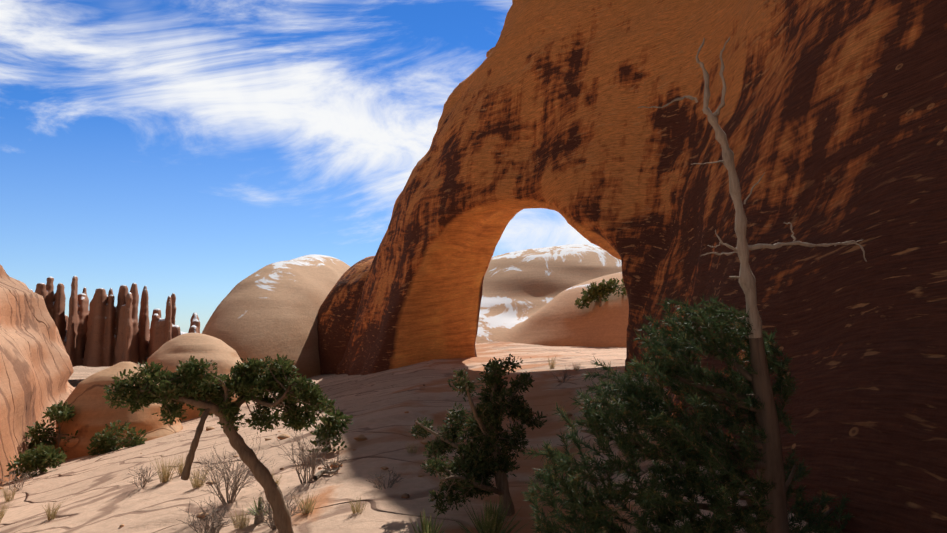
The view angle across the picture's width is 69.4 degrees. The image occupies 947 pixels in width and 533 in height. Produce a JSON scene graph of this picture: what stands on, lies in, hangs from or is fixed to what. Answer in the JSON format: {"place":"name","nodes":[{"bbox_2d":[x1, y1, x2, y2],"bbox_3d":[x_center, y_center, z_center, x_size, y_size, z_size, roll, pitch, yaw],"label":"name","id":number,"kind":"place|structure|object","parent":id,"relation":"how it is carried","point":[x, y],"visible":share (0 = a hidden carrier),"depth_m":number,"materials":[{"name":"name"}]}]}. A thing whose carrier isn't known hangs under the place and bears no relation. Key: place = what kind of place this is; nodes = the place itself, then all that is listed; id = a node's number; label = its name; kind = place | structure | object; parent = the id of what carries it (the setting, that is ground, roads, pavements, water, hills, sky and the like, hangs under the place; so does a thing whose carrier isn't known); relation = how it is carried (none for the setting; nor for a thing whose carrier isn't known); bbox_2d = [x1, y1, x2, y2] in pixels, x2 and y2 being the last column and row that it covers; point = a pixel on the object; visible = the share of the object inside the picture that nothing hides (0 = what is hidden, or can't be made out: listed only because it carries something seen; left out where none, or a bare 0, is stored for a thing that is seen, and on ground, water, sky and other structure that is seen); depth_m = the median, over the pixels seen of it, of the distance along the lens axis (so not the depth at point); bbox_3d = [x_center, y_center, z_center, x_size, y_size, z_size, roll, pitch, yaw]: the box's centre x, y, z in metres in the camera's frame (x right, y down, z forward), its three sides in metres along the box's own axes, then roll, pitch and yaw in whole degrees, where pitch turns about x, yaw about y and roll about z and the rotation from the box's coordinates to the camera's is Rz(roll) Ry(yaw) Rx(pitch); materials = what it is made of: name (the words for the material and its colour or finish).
{"place":"outdoors","nodes":[
{"label":"outdoors","id":0,"kind":"place"},
{"bbox_2d":[0,497,14,522],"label":"grass","id":1,"kind":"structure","parent":0,"point":[2,513],"depth_m":8.84,"materials":[{"name":"beige plant"}]},
{"bbox_2d":[0,484,18,501],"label":"grass","id":2,"kind":"structure","parent":0,"point":[8,497],"depth_m":10.54,"materials":[{"name":"beige plant"}]},
{"bbox_2d":[0,265,74,484],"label":"cliff","id":3,"kind":"structure","parent":0,"point":[36,370],"depth_m":19.16,"materials":[{"name":"stone"}]},
{"bbox_2d":[41,502,62,520],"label":"grass","id":4,"kind":"structure","parent":0,"point":[51,514],"depth_m":8.28,"materials":[{"name":"beige plant"}]},
{"bbox_2d":[148,454,181,482],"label":"grass","id":5,"kind":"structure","parent":0,"point":[164,476],"depth_m":8.96,"materials":[{"name":"beige plant"}]},
{"bbox_2d":[173,452,186,474],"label":"grass","id":6,"kind":"structure","parent":0,"point":[180,468],"depth_m":9.23,"materials":[{"name":"beige plant"}]},
{"bbox_2d":[0,0,596,332],"label":"sky","id":7,"kind":"structure","parent":0,"point":[187,149],"materials":[{"name":"blue"}]},
{"bbox_2d":[349,497,367,513],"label":"grass","id":8,"kind":"structure","parent":0,"point":[357,509],"depth_m":6.05,"materials":[{"name":"beige plant"}]},
{"bbox_2d":[0,341,813,532],"bbox_3d":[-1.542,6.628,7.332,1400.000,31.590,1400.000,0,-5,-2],"label":"ground","id":9,"kind":"structure","parent":0,"point":[100,493],"depth_m":8.84,"materials":[{"name":"beige sand"}]},
{"bbox_2d":[0,467,35,491],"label":"shrub","id":10,"kind":"object","parent":9,"relation":"on","point":[17,480],"visible":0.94,"depth_m":11.55,"materials":[{"name":"brown plant"}]},
{"bbox_2d":[5,443,66,480],"bbox_3d":[-8.665,3.887,13.585,1.042,0.816,0.942,0,-5,-2],"label":"shrub","id":11,"kind":"object","parent":9,"relation":"on","point":[41,456],"visible":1,"depth_m":13.46,"materials":[{"name":"green plant"}]},
{"bbox_2d":[24,400,77,458],"bbox_3d":[-9.735,3.795,15.895,1.471,1.391,1.007,0,-5,-2],"label":"juniper","id":12,"kind":"object","parent":9,"relation":"on","point":[59,413],"visible":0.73,"depth_m":15.83,"materials":[{"name":"green plant"}]},
{"bbox_2d":[29,276,199,366],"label":"rock spires","id":13,"kind":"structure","parent":9,"relation":"on","point":[100,330],"depth_m":232.01,"materials":[{"name":"brown stone"}]},
{"bbox_2d":[86,420,146,455],"bbox_3d":[-7.963,3.857,15.200,1.318,0.907,0.785,0,-5,-2],"label":"bush","id":14,"kind":"object","parent":9,"relation":"on","point":[106,442],"visible":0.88,"depth_m":15.16,"materials":[{"name":"green plant"}]},
{"bbox_2d":[51,362,182,461],"bbox_3d":[-9.167,4.374,17.662,3.055,3.803,4.349,3,-6,-28],"label":"dome boulder","id":15,"kind":"object","parent":9,"relation":"on","point":[94,412],"visible":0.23,"depth_m":16.23,"materials":[{"name":"beige stone"}]},
{"bbox_2d":[128,461,159,487],"bbox_3d":[-4.331,2.758,8.997,0.447,0.350,0.493,-2,-5,24],"label":"shrub","id":16,"kind":"object","parent":9,"relation":"on","point":[142,475],"visible":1,"depth_m":9.00,"materials":[{"name":"brown plant"}]},
{"bbox_2d":[146,333,245,420],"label":"dome","id":17,"kind":"structure","parent":9,"relation":"on","point":[183,348],"depth_m":22.25,"materials":[{"name":"beige stone"}]},
{"bbox_2d":[189,464,209,487],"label":"grass","id":18,"kind":"structure","parent":9,"relation":"on","point":[196,483],"depth_m":8.20,"materials":[{"name":"beige plant"}]},
{"bbox_2d":[175,488,243,532],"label":"shrub","id":19,"kind":"object","parent":9,"relation":"on","point":[214,526],"visible":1,"depth_m":6.04,"materials":[{"name":"brown plant"}]},
{"bbox_2d":[102,354,335,532],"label":"twisted juniper","id":20,"kind":"object","parent":9,"relation":"on","point":[206,393],"visible":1,"depth_m":5.67,"materials":[{"name":"green plant"}]},
{"bbox_2d":[189,433,274,504],"bbox_3d":[-2.558,2.124,7.162,0.885,0.741,1.063,0,-5,-2],"label":"shrub","id":21,"kind":"object","parent":9,"relation":"on","point":[233,490],"visible":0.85,"depth_m":7.05,"materials":[{"name":"brown plant"}]},
{"bbox_2d":[228,505,252,529],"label":"grass","id":22,"kind":"structure","parent":9,"relation":"on","point":[243,520],"depth_m":6.23,"materials":[{"name":"beige plant"}]},
{"bbox_2d":[243,497,271,523],"bbox_3d":[-2.001,2.250,6.357,0.270,0.267,0.344,-4,-6,36],"label":"shrub","id":23,"kind":"object","parent":9,"relation":"on","point":[256,520],"visible":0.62,"depth_m":6.31,"materials":[{"name":"green plant"}]},
{"bbox_2d":[202,254,349,380],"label":"dome","id":24,"kind":"structure","parent":9,"relation":"on","point":[271,310],"depth_m":32.04,"materials":[{"name":"beige stone"}]},
{"bbox_2d":[248,488,304,530],"bbox_3d":[-1.734,2.161,6.080,0.499,0.394,0.516,2,-6,-26],"label":"shrub","id":25,"kind":"object","parent":9,"relation":"on","point":[270,518],"visible":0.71,"depth_m":6.05,"materials":[{"name":"brown plant"}]},
{"bbox_2d":[272,469,282,485],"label":"grass","id":26,"kind":"structure","parent":9,"relation":"on","point":[276,479],"depth_m":7.42,"materials":[{"name":"beige plant"}]},
{"bbox_2d":[269,429,340,484],"bbox_3d":[-1.817,1.945,7.341,0.756,0.805,0.780,0,-5,-2],"label":"shrub","id":27,"kind":"object","parent":9,"relation":"on","point":[311,463],"visible":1,"depth_m":7.31,"materials":[{"name":"brown plant"}]},
{"bbox_2d":[295,493,315,513],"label":"grass","id":28,"kind":"structure","parent":9,"relation":"on","point":[309,506],"depth_m":6.31,"materials":[{"name":"beige plant"}]},
{"bbox_2d":[0,380,622,526],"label":"pebbles","id":29,"kind":"object","parent":9,"relation":"on","point":[361,437],"visible":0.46,"depth_m":8.43,"materials":[{"name":"brown stone"}]},
{"bbox_2d":[308,458,339,479],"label":"fallen branch","id":30,"kind":"object","parent":9,"relation":"on","point":[316,476],"visible":0.85,"depth_m":7.43,"materials":[{"name":"grey wood"}]},
{"bbox_2d":[307,407,353,454],"bbox_3d":[-1.818,2.112,8.656,0.558,0.666,0.520,0,-5,-2],"label":"juniper","id":31,"kind":"object","parent":9,"relation":"on","point":[333,425],"visible":0.83,"depth_m":8.65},
{"bbox_2d":[320,450,348,471],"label":"shrub","id":32,"kind":"object","parent":9,"relation":"on","point":[328,468],"visible":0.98,"depth_m":7.53,"materials":[{"name":"brown plant"}]},
{"bbox_2d":[317,256,374,374],"bbox_3d":[-5.080,3.606,34.902,6.801,8.328,12.505,1,-5,-17],"label":"rock formation","id":33,"kind":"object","parent":9,"relation":"on","point":[338,309],"depth_m":31.93,"materials":[{"name":"brown stone"}]},
{"bbox_2d":[366,467,402,489],"bbox_3d":[-0.878,2.099,6.754,0.395,0.231,0.303,2,-5,-22],"label":"shrub","id":34,"kind":"object","parent":9,"relation":"on","point":[391,481],"visible":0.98,"depth_m":6.74,"materials":[{"name":"brown plant"}]},
{"bbox_2d":[399,511,449,532],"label":"grass tuft","id":35,"kind":"object","parent":9,"relation":"on","point":[426,526],"visible":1,"depth_m":5.08,"materials":[{"name":"green plant"}]},
{"bbox_2d":[408,354,546,515],"bbox_3d":[0.041,1.462,5.971,1.276,1.392,1.179,0,-5,-2],"label":"juniper","id":36,"kind":"object","parent":9,"relation":"on","point":[484,424],"visible":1,"depth_m":5.84,"materials":[{"name":"green plant"}]},
{"bbox_2d":[452,494,529,532],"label":"yucca","id":37,"kind":"object","parent":9,"relation":"on","point":[493,522],"visible":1,"depth_m":5.02,"materials":[{"name":"green plant"}]},
{"bbox_2d":[507,418,525,429],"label":"shrub","id":38,"kind":"object","parent":9,"relation":"on","point":[516,423],"visible":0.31,"depth_m":8.66,"materials":[{"name":"plant"}]},
{"bbox_2d":[475,244,628,346],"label":"mountain","id":39,"kind":"structure","parent":9,"relation":"on","point":[530,296],"depth_m":38.02,"materials":[{"name":"beige stone"}]},
{"bbox_2d":[574,278,626,309],"bbox_3d":[5.619,1.195,29.688,2.494,1.403,1.412,-1,-5,8],"label":"juniper","id":40,"kind":"object","parent":39,"relation":"on","point":[599,291],"visible":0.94,"depth_m":29.37,"materials":[{"name":"green plant"}]},
{"bbox_2d":[550,366,574,382],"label":"shrub","id":41,"kind":"object","parent":9,"relation":"on","point":[565,376],"visible":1,"depth_m":13.75,"materials":[{"name":"brown plant"}]},
{"bbox_2d":[336,0,946,532],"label":"rock arch","id":42,"kind":"structure","parent":9,"relation":"on","point":[832,118],"depth_m":9.90,"materials":[{"name":"orange stone"}]},
{"bbox_2d":[521,37,866,532],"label":"pinyon pine","id":43,"kind":"object","parent":9,"relation":"on","point":[762,454],"visible":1,"depth_m":4.04,"materials":[{"name":"green plant"}]},
{"bbox_2d":[404,439,418,453],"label":"grass","id":44,"kind":"structure","parent":0,"point":[412,448],"depth_m":7.90,"materials":[{"name":"plant"}]},
{"bbox_2d":[547,356,555,367],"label":"grass","id":45,"kind":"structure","parent":0,"point":[551,365],"depth_m":16.84,"materials":[{"name":"beige plant"}]},
{"bbox_2d":[572,363,580,370],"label":"grass","id":46,"kind":"structure","parent":0,"point":[575,368],"depth_m":15.71,"materials":[{"name":"beige plant"}]}
]}

